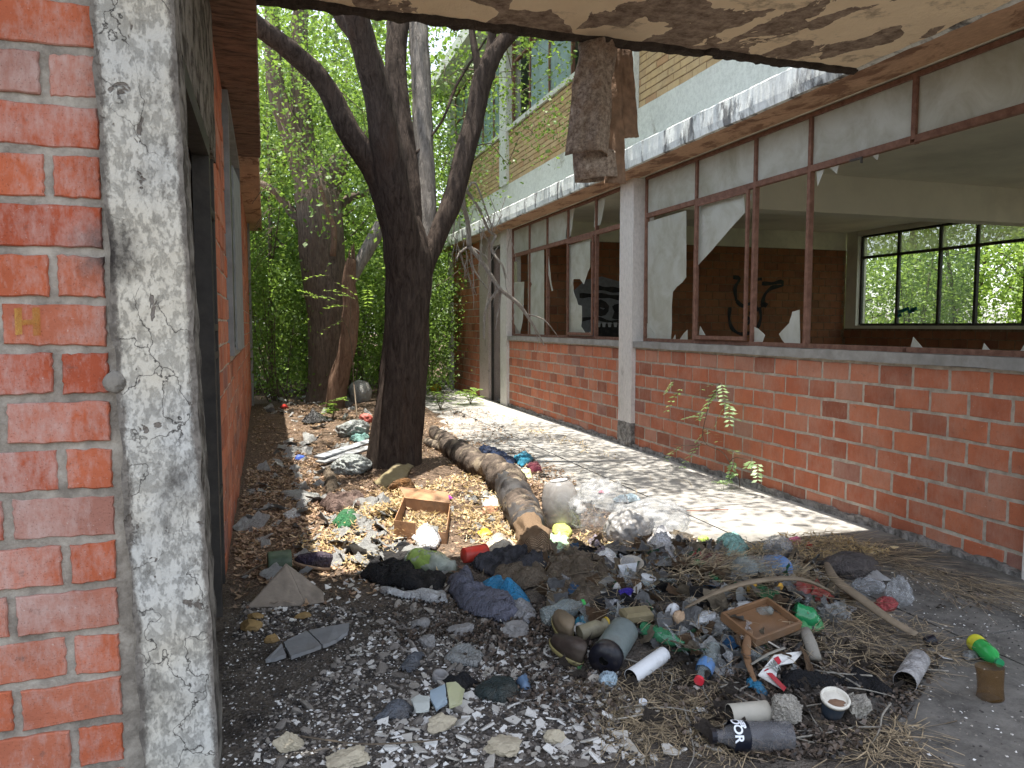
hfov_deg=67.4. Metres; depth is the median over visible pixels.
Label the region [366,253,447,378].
leafy shrub
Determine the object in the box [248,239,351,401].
leafy shrub
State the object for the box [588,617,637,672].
grey flask
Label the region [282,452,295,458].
plastic film
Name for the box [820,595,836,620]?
cloth scrap
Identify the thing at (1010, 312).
leafy shrub
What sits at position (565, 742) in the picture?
tile shard
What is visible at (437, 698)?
broken tiles
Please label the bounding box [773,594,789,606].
cardboard scrap
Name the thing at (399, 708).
rock
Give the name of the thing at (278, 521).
plastic film
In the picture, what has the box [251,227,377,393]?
leafy shrub
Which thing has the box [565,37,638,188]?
hanging carpet
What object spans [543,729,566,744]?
rubble lump
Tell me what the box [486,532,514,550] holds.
cloth sack
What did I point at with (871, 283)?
slender tree
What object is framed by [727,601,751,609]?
crushed bottle
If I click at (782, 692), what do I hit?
rag scrap
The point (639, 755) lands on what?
tile shard
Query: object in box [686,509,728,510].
thin rod
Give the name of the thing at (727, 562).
dry stick
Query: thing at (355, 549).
paper scrap
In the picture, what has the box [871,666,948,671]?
dry stick
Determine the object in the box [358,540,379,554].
paper scrap
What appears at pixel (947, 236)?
rear window
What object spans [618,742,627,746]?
tile shard
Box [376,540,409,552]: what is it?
paper scrap
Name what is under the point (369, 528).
paper scrap
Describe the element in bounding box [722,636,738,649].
plastic scrap
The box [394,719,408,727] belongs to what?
tile shard
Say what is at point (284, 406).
red scrap
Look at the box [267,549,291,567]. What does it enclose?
green tin
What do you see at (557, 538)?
light green bag
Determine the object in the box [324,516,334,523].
paper scrap
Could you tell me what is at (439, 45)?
sky
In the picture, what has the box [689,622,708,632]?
foam scrap
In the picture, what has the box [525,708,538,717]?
tile shard
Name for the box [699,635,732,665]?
foam scrap
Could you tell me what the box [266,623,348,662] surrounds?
broken slab
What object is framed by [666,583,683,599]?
cardboard scrap
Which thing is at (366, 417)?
red bag
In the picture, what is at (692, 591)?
cloth scrap
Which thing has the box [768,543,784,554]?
cardboard scrap
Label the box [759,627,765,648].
cardboard scrap
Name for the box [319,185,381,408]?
broken tree
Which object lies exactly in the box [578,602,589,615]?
foam scrap
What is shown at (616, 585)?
white card
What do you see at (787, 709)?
paper ball
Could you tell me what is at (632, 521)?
plastic bag
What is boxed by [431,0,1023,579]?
classroom building
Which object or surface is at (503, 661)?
tile shard
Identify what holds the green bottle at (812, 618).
on the green plastic
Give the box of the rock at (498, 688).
[473,675,519,702]
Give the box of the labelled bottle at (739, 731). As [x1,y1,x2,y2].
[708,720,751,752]
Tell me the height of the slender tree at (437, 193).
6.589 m
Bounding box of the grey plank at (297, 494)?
[280,489,320,501]
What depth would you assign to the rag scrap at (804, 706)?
2.78 m
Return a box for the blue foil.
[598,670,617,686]
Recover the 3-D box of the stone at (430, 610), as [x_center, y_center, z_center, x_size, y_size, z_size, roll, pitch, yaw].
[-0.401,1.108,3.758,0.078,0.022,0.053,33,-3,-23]
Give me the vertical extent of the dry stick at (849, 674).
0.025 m
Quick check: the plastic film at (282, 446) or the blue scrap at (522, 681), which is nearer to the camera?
the blue scrap at (522, 681)
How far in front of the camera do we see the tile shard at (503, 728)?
2.69 m
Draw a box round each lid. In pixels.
[639,698,646,706]
[922,634,937,646]
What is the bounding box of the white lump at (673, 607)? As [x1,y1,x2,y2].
[665,603,679,619]
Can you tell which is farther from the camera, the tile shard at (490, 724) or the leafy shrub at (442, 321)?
the leafy shrub at (442, 321)
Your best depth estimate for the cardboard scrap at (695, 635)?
3.20 m
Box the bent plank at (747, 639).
[742,629,756,681]
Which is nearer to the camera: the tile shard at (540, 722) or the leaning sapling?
the tile shard at (540, 722)
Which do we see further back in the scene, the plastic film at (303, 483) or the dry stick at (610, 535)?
the plastic film at (303, 483)
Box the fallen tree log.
[423,425,553,554]
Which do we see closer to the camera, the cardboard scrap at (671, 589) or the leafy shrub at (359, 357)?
the cardboard scrap at (671, 589)
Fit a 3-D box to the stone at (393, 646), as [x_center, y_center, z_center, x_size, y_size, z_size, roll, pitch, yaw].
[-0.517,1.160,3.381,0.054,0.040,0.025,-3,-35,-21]
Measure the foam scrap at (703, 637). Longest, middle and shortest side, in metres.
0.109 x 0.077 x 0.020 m
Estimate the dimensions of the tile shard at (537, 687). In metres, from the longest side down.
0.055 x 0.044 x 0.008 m
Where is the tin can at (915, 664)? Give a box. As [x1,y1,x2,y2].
[893,649,929,692]
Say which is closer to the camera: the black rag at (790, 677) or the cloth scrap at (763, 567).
the black rag at (790, 677)
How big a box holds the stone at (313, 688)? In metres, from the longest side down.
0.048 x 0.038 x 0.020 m
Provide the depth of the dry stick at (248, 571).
4.36 m
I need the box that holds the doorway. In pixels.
[491,246,499,399]
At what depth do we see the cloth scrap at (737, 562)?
3.95 m
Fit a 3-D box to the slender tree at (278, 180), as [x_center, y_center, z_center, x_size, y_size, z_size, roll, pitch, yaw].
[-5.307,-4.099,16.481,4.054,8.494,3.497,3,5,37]
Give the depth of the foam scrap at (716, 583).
3.55 m
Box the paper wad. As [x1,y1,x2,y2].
[411,522,440,548]
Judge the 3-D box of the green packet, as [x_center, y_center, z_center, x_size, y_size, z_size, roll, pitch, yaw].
[1.272,1.034,5.096,0.079,0.055,0.052,-1,5,-18]
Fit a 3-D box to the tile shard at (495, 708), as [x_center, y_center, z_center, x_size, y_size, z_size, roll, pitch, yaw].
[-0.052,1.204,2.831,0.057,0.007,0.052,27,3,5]
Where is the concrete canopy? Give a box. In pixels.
[256,0,1010,74]
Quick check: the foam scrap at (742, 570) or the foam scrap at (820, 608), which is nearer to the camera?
the foam scrap at (820, 608)
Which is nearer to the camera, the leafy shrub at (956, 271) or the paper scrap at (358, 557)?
the paper scrap at (358, 557)
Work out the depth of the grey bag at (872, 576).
4.30 m
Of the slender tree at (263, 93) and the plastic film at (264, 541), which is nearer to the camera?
the plastic film at (264, 541)
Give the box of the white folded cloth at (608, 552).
[598,548,616,562]
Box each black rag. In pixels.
[442,671,479,688]
[775,669,839,689]
[839,667,894,695]
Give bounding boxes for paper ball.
[685,596,699,605]
[771,693,802,727]
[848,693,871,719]
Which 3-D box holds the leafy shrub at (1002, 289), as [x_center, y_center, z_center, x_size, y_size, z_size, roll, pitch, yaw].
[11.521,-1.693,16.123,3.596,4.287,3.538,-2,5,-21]
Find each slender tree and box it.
[250,10,316,295]
[250,66,384,384]
[250,70,365,393]
[250,90,296,248]
[251,7,363,300]
[251,72,349,342]
[254,94,381,381]
[259,13,354,377]
[259,29,384,380]
[259,81,439,378]
[273,44,366,337]
[317,57,445,345]
[320,61,438,298]
[342,20,461,352]
[343,128,453,324]
[349,101,446,229]
[349,116,446,374]
[351,121,475,361]
[410,105,447,329]
[432,102,446,314]
[846,254,945,322]
[867,249,999,320]
[872,255,973,308]
[880,243,1020,322]
[892,242,1023,322]
[944,242,1022,317]
[950,245,1023,289]
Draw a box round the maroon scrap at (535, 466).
[526,461,541,473]
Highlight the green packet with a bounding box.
[698,536,708,541]
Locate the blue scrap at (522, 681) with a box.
[516,674,531,689]
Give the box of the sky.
[257,5,1023,329]
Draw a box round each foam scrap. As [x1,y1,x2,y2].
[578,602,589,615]
[599,575,614,588]
[610,569,621,575]
[615,602,621,617]
[624,569,634,584]
[648,610,656,624]
[654,558,668,565]
[677,626,697,639]
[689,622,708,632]
[692,648,705,660]
[698,632,722,641]
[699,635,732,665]
[709,666,723,678]
[712,580,719,588]
[712,616,725,632]
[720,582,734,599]
[731,567,747,574]
[736,587,750,601]
[752,646,764,652]
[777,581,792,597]
[814,569,825,578]
[817,604,829,611]
[822,604,837,621]
[830,601,845,619]
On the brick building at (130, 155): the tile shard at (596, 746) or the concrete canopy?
the concrete canopy
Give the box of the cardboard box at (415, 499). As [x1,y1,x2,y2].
[394,487,450,543]
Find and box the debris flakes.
[359,540,1015,762]
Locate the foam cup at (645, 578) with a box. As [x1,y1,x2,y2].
[641,573,655,587]
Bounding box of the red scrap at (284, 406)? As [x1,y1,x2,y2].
[280,404,288,408]
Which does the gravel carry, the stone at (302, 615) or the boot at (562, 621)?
the stone at (302, 615)
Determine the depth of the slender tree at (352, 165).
18.50 m
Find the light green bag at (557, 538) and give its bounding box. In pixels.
[550,531,568,550]
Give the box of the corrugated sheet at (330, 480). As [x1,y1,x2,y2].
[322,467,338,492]
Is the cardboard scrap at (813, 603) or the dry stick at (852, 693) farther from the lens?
the cardboard scrap at (813, 603)
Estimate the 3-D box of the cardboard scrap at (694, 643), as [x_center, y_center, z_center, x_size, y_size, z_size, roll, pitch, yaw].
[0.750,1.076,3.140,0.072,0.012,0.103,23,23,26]
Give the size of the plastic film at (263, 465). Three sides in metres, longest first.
0.162 x 0.122 x 0.020 m
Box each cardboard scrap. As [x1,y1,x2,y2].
[536,581,550,594]
[543,552,550,567]
[546,592,560,609]
[547,539,557,555]
[559,545,573,555]
[566,538,582,548]
[584,606,608,621]
[586,573,599,583]
[591,532,603,545]
[613,577,626,587]
[614,557,619,569]
[626,549,648,551]
[631,578,646,590]
[633,537,646,548]
[638,624,654,643]
[649,593,661,600]
[653,573,665,581]
[655,551,668,557]
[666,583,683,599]
[671,541,685,547]
[672,529,693,541]
[672,559,680,574]
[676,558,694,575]
[676,581,700,594]
[677,540,696,554]
[677,632,691,652]
[684,638,700,655]
[690,646,703,658]
[691,624,702,638]
[693,541,709,553]
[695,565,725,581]
[702,620,714,640]
[703,588,727,612]
[714,600,728,609]
[724,570,736,576]
[734,634,746,657]
[744,565,764,573]
[758,649,791,666]
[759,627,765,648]
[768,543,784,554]
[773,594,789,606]
[782,630,801,637]
[789,550,803,562]
[800,645,813,671]
[806,599,820,608]
[817,636,827,647]
[828,583,837,592]
[839,592,853,608]
[847,599,855,607]
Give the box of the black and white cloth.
[469,544,546,575]
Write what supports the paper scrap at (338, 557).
on the dry leaves
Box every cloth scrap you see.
[546,577,565,599]
[553,592,568,608]
[604,540,618,547]
[604,557,614,569]
[605,597,614,610]
[606,545,625,554]
[606,614,614,621]
[614,593,640,607]
[616,528,630,544]
[616,551,627,558]
[634,590,654,606]
[638,540,648,553]
[640,561,658,577]
[648,545,665,556]
[650,638,659,648]
[652,580,667,592]
[654,565,672,572]
[657,611,676,632]
[658,568,668,579]
[674,601,702,629]
[680,565,695,572]
[688,648,701,659]
[689,586,714,605]
[705,540,713,551]
[706,553,715,563]
[713,659,720,670]
[719,541,727,553]
[719,644,731,666]
[724,555,741,567]
[729,614,743,620]
[729,648,755,664]
[733,659,746,671]
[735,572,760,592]
[743,569,761,580]
[757,563,769,574]
[780,586,793,603]
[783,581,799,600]
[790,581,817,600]
[794,640,803,649]
[797,600,811,606]
[801,564,818,579]
[810,554,819,564]
[817,609,836,621]
[819,578,829,586]
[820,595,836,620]
[828,595,848,608]
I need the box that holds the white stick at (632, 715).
[613,710,659,719]
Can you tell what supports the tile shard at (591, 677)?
on the ground
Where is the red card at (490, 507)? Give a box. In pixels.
[482,505,498,515]
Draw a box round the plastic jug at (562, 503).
[542,478,580,528]
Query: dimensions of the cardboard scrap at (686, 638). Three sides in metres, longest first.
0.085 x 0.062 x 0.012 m
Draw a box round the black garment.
[578,544,594,552]
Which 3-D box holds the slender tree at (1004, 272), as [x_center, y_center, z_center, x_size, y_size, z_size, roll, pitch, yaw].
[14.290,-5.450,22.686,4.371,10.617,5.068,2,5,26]
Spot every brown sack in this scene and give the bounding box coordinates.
[491,559,547,589]
[545,546,609,611]
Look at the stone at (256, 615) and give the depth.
3.73 m
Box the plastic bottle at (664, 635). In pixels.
[639,621,684,646]
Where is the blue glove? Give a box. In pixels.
[294,455,304,460]
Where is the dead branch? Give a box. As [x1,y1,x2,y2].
[448,182,557,351]
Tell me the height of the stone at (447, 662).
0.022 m
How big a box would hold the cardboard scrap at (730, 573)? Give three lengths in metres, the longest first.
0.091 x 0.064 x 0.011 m
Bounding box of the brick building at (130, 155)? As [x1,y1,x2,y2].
[0,0,261,767]
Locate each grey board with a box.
[313,440,368,458]
[315,446,367,463]
[320,454,365,467]
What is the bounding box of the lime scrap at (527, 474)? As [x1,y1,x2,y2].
[521,468,531,478]
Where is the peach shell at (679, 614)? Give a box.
[672,610,684,623]
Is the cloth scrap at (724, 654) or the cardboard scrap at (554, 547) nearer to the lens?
the cloth scrap at (724, 654)
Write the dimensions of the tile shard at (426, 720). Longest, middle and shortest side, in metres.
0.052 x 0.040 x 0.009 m
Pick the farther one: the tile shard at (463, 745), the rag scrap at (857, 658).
the rag scrap at (857, 658)
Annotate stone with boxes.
[240,619,262,631]
[247,612,263,619]
[264,633,279,643]
[275,718,286,729]
[276,756,287,767]
[291,707,301,712]
[294,612,311,619]
[300,699,313,709]
[301,726,311,733]
[308,685,316,690]
[314,748,329,751]
[330,662,337,667]
[333,657,340,663]
[344,718,351,724]
[347,659,357,663]
[348,684,358,689]
[351,677,359,682]
[356,612,366,616]
[357,659,365,664]
[358,681,369,684]
[374,619,387,624]
[375,737,385,745]
[376,662,387,673]
[377,684,385,691]
[378,652,389,658]
[387,683,399,688]
[389,629,396,635]
[389,643,399,649]
[391,672,406,678]
[394,599,401,607]
[396,724,403,729]
[407,762,414,767]
[408,640,416,648]
[409,682,419,688]
[410,602,416,609]
[412,716,423,724]
[421,724,427,732]
[423,607,434,613]
[423,757,435,765]
[426,652,434,658]
[444,659,450,665]
[446,662,456,671]
[452,706,462,712]
[454,663,463,671]
[487,644,494,650]
[489,635,496,642]
[518,752,524,759]
[536,761,545,766]
[570,758,588,766]
[577,731,583,739]
[591,711,599,717]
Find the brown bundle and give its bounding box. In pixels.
[319,489,364,512]
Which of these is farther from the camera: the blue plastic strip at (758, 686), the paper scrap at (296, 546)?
the paper scrap at (296, 546)
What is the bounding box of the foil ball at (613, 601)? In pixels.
[608,598,619,613]
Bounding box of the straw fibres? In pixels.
[230,404,1023,767]
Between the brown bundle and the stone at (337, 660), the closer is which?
the stone at (337, 660)
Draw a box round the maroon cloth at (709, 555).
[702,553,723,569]
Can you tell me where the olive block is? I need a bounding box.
[619,605,653,622]
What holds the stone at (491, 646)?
on the ground
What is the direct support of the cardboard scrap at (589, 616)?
on the ground
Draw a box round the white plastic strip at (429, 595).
[378,586,447,602]
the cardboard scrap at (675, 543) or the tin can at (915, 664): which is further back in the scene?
the cardboard scrap at (675, 543)
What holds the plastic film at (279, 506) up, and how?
on the ground
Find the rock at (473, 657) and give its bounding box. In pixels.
[444,643,483,666]
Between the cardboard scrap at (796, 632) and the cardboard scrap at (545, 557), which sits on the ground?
the cardboard scrap at (796, 632)
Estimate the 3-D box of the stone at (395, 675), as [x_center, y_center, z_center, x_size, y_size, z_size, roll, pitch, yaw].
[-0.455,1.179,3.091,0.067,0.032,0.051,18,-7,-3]
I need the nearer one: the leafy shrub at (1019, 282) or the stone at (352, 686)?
the stone at (352, 686)
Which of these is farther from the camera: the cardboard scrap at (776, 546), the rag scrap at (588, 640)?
the cardboard scrap at (776, 546)
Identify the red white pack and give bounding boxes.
[874,596,898,612]
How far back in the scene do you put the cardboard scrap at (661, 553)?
4.47 m
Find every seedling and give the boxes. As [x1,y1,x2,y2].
[319,396,348,417]
[429,391,453,409]
[430,384,441,390]
[451,387,484,404]
[663,380,762,486]
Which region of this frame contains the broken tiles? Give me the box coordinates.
[411,682,464,712]
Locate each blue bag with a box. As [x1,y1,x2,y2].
[513,451,533,466]
[575,615,585,624]
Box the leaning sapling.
[297,267,384,419]
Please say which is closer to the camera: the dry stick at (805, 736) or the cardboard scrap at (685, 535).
the dry stick at (805, 736)
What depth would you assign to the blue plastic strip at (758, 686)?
2.91 m
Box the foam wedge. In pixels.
[618,562,636,576]
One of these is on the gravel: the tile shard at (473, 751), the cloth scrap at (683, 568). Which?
the tile shard at (473, 751)
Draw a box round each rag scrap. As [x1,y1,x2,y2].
[558,654,575,669]
[568,668,586,680]
[585,633,591,650]
[624,676,638,690]
[642,705,663,723]
[670,655,690,661]
[681,663,688,673]
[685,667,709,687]
[688,661,696,669]
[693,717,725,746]
[708,711,720,722]
[708,714,719,720]
[711,700,735,717]
[718,685,728,699]
[723,736,731,746]
[724,679,741,694]
[731,676,744,683]
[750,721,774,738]
[777,684,785,693]
[792,689,801,699]
[799,700,815,719]
[837,709,860,726]
[852,646,867,660]
[852,690,867,695]
[853,655,862,664]
[855,662,870,668]
[872,663,887,672]
[879,653,895,660]
[894,660,905,673]
[906,672,915,683]
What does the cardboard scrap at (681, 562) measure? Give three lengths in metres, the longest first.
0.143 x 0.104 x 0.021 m
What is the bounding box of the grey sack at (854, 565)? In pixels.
[821,551,880,579]
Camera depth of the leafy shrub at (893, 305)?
19.26 m
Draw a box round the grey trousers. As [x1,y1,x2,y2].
[447,565,517,622]
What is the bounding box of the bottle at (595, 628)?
[576,617,609,639]
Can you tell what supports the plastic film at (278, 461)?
on the dry leaves
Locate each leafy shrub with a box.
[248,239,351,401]
[250,226,345,381]
[250,228,276,368]
[250,231,307,393]
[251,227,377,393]
[253,229,383,382]
[255,210,291,372]
[283,246,385,394]
[284,230,379,362]
[345,228,452,386]
[351,269,466,399]
[352,239,445,377]
[361,272,467,390]
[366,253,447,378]
[430,258,448,375]
[434,252,448,372]
[844,258,890,328]
[845,260,887,328]
[865,245,1010,322]
[867,248,1008,322]
[869,248,1013,322]
[959,242,1023,322]
[980,242,1023,322]
[984,242,1023,322]
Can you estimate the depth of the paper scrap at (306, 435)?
9.45 m
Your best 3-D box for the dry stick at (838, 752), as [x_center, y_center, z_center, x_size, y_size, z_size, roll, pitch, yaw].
[1.073,1.198,2.656,0.017,0.013,0.305,-11,8,1]
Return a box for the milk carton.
[758,651,801,690]
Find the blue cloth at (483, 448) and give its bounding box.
[479,444,515,464]
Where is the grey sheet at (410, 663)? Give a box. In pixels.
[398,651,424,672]
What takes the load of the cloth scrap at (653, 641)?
on the ground
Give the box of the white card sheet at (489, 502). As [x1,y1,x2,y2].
[481,495,499,506]
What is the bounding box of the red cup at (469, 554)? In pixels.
[460,543,489,562]
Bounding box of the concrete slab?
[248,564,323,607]
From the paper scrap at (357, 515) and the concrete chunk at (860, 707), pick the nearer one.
the concrete chunk at (860, 707)
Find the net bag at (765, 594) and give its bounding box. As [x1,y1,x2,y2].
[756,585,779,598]
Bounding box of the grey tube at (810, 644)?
[800,627,821,661]
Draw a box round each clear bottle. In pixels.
[694,656,714,685]
[760,554,792,576]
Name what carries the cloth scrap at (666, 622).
on the ground
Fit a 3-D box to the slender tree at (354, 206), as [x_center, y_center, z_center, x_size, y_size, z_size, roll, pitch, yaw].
[-3.740,-3.422,15.975,4.618,7.248,4.552,1,4,9]
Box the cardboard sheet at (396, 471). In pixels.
[374,463,413,486]
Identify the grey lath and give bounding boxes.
[750,647,785,664]
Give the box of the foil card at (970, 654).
[960,650,978,659]
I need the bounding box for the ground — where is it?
[216,333,972,767]
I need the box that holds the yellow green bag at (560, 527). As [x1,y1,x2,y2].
[552,522,572,536]
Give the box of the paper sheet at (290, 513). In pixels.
[283,507,299,518]
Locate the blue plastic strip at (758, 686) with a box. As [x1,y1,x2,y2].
[746,677,767,695]
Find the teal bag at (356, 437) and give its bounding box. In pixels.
[349,432,368,441]
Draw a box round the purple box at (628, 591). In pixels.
[618,587,633,595]
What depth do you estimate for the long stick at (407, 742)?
2.57 m
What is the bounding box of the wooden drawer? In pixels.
[720,597,801,647]
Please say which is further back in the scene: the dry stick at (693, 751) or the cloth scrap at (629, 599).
the cloth scrap at (629, 599)
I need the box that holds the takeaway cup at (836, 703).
[820,686,850,720]
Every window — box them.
[221,89,243,355]
[455,67,498,151]
[512,37,574,122]
[512,187,619,339]
[643,30,1023,356]
[859,223,1023,325]
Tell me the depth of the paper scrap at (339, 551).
4.61 m
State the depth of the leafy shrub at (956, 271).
20.76 m
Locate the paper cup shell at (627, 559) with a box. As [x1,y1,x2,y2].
[620,555,643,570]
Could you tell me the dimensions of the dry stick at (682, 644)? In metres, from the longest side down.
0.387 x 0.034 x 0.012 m
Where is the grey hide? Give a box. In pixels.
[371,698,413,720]
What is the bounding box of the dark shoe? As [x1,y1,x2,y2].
[387,478,414,491]
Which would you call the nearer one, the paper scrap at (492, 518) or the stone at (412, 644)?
the stone at (412, 644)
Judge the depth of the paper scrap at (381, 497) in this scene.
5.92 m
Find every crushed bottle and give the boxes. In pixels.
[630,582,641,596]
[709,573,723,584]
[717,603,737,615]
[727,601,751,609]
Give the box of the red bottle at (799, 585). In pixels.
[794,581,833,601]
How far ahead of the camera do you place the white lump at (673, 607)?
3.36 m
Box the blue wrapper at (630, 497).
[612,493,640,501]
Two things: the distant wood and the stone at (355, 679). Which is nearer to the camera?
the stone at (355, 679)
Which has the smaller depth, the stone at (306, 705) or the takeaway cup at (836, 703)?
the takeaway cup at (836, 703)
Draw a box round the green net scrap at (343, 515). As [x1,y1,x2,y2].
[332,509,356,527]
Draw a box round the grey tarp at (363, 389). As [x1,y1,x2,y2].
[348,380,371,402]
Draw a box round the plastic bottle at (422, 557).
[406,548,456,570]
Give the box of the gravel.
[222,566,1023,767]
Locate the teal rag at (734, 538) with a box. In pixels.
[716,530,748,559]
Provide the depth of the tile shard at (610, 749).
2.55 m
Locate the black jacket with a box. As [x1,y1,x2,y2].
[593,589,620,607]
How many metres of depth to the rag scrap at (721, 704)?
2.80 m
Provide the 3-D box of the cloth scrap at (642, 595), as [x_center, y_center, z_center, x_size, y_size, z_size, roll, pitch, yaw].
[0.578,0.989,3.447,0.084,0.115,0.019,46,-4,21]
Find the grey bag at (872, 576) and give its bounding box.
[863,570,892,581]
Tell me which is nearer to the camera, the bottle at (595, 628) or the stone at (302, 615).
the bottle at (595, 628)
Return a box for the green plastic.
[801,615,823,630]
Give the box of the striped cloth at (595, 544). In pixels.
[588,534,604,552]
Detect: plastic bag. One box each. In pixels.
[330,453,371,474]
[335,420,370,436]
[483,575,530,603]
[603,508,654,544]
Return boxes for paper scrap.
[266,407,274,411]
[293,543,307,549]
[294,548,310,557]
[299,436,316,445]
[303,432,313,440]
[318,510,333,528]
[323,539,354,542]
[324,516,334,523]
[331,528,339,537]
[331,552,346,567]
[332,545,349,560]
[335,526,349,542]
[343,543,359,550]
[345,400,352,405]
[347,510,365,523]
[350,544,366,554]
[353,535,370,544]
[354,552,370,566]
[355,496,377,508]
[357,517,373,529]
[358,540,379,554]
[364,524,371,531]
[367,531,377,542]
[370,537,386,545]
[372,492,390,507]
[374,519,387,532]
[375,509,390,518]
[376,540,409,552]
[402,544,413,550]
[409,546,419,553]
[468,495,479,501]
[471,522,481,529]
[484,516,494,522]
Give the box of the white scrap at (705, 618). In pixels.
[696,610,718,624]
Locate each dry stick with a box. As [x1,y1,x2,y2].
[240,563,266,576]
[457,494,488,498]
[532,583,554,592]
[538,571,588,581]
[580,526,633,543]
[619,699,661,707]
[624,658,677,675]
[635,707,696,712]
[669,640,698,650]
[673,573,714,584]
[674,559,732,585]
[687,725,694,767]
[721,678,758,700]
[751,725,814,742]
[770,729,820,731]
[796,726,877,737]
[806,692,853,706]
[809,711,842,758]
[812,686,890,695]
[814,670,872,676]
[815,596,840,599]
[822,667,860,686]
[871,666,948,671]
[871,702,891,744]
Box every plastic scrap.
[568,584,578,594]
[672,647,704,652]
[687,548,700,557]
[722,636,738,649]
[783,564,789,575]
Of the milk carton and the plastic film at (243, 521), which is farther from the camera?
the plastic film at (243, 521)
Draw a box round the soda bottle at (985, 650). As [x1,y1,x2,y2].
[966,634,1004,666]
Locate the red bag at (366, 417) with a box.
[359,413,372,422]
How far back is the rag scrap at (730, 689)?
2.92 m
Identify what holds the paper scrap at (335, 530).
on the ground
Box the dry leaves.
[230,402,644,610]
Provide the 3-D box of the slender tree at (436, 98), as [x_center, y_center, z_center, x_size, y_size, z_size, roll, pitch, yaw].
[-2.381,-4.026,16.697,3.497,8.494,4.054,3,5,34]
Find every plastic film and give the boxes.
[233,516,252,530]
[238,525,248,532]
[244,522,263,530]
[251,511,269,526]
[252,533,272,542]
[256,505,275,510]
[257,461,270,472]
[259,562,281,580]
[261,538,270,547]
[263,502,276,509]
[271,503,289,509]
[271,519,281,525]
[273,458,282,465]
[278,444,286,449]
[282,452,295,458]
[283,446,297,454]
[289,464,300,470]
[294,474,302,479]
[295,481,305,487]
[296,499,309,509]
[296,506,310,512]
[299,483,309,489]
[299,566,312,573]
[301,446,312,454]
[306,496,322,499]
[313,479,324,485]
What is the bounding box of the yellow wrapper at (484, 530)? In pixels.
[477,528,493,535]
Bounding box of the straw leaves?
[291,412,897,570]
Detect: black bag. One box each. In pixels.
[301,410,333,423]
[647,524,675,558]
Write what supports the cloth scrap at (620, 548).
on the ground
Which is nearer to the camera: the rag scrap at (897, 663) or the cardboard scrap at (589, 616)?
the rag scrap at (897, 663)
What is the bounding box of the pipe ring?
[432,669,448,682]
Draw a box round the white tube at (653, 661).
[625,647,669,682]
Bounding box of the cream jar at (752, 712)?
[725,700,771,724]
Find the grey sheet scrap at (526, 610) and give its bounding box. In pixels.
[512,598,536,623]
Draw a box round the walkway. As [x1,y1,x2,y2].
[425,385,1023,767]
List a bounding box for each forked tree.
[251,6,471,403]
[257,6,578,468]
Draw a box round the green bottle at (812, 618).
[792,602,820,625]
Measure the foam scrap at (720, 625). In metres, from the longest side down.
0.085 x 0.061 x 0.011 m
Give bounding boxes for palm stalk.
[684,576,833,608]
[824,562,918,636]
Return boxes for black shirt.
[360,545,446,590]
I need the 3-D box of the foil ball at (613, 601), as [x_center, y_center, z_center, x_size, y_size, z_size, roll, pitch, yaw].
[0.466,1.010,3.480,0.083,0.077,0.067,-1,5,-18]
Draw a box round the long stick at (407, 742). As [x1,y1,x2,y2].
[300,735,441,744]
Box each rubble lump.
[272,731,303,752]
[325,744,370,767]
[410,617,429,630]
[418,634,436,648]
[427,712,456,733]
[446,622,473,636]
[483,734,521,756]
[502,620,529,639]
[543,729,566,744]
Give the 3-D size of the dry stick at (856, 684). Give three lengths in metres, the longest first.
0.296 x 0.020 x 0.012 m
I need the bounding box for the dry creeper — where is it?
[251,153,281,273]
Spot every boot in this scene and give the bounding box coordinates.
[293,551,332,570]
[549,633,586,666]
[551,609,574,635]
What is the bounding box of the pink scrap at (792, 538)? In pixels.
[788,536,800,544]
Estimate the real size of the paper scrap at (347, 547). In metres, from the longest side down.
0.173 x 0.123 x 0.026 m
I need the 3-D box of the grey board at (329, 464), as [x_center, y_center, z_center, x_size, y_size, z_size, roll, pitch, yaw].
[-1.636,0.769,7.675,0.548,0.086,0.130,-4,6,-40]
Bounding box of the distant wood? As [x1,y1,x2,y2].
[256,7,1016,353]
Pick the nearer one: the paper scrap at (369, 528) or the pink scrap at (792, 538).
the pink scrap at (792, 538)
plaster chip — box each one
[252,752,260,761]
[264,759,274,762]
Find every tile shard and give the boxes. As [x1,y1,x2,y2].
[375,732,388,736]
[376,716,388,728]
[381,760,395,767]
[383,742,399,751]
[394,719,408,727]
[402,732,411,740]
[404,726,421,730]
[410,691,418,696]
[410,740,426,754]
[421,716,431,724]
[422,679,430,685]
[424,739,437,749]
[446,755,459,760]
[455,717,469,726]
[456,734,471,742]
[458,742,465,751]
[459,699,473,707]
[463,690,475,699]
[463,704,473,713]
[463,758,476,761]
[470,748,479,754]
[472,711,480,720]
[480,722,494,730]
[483,666,493,676]
[484,753,494,767]
[492,704,499,712]
[495,647,504,655]
[497,656,514,665]
[499,724,506,732]
[504,715,520,724]
[507,702,519,707]
[510,733,521,738]
[511,668,521,677]
[522,741,529,748]
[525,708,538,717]
[535,681,547,689]
[536,717,545,730]
[539,661,549,668]
[540,704,549,708]
[543,648,551,656]
[543,743,557,754]
[554,738,572,747]
[560,744,576,754]
[572,694,591,701]
[572,725,584,731]
[580,737,598,742]
[580,748,591,756]
[584,674,598,686]
[589,751,601,762]
[593,739,604,750]
[602,710,614,719]
[602,744,618,752]
[611,730,627,738]
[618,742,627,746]
[624,738,639,755]
[638,752,645,763]
[661,743,680,755]
[696,707,707,714]
[704,744,723,751]
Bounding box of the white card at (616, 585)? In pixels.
[613,582,620,589]

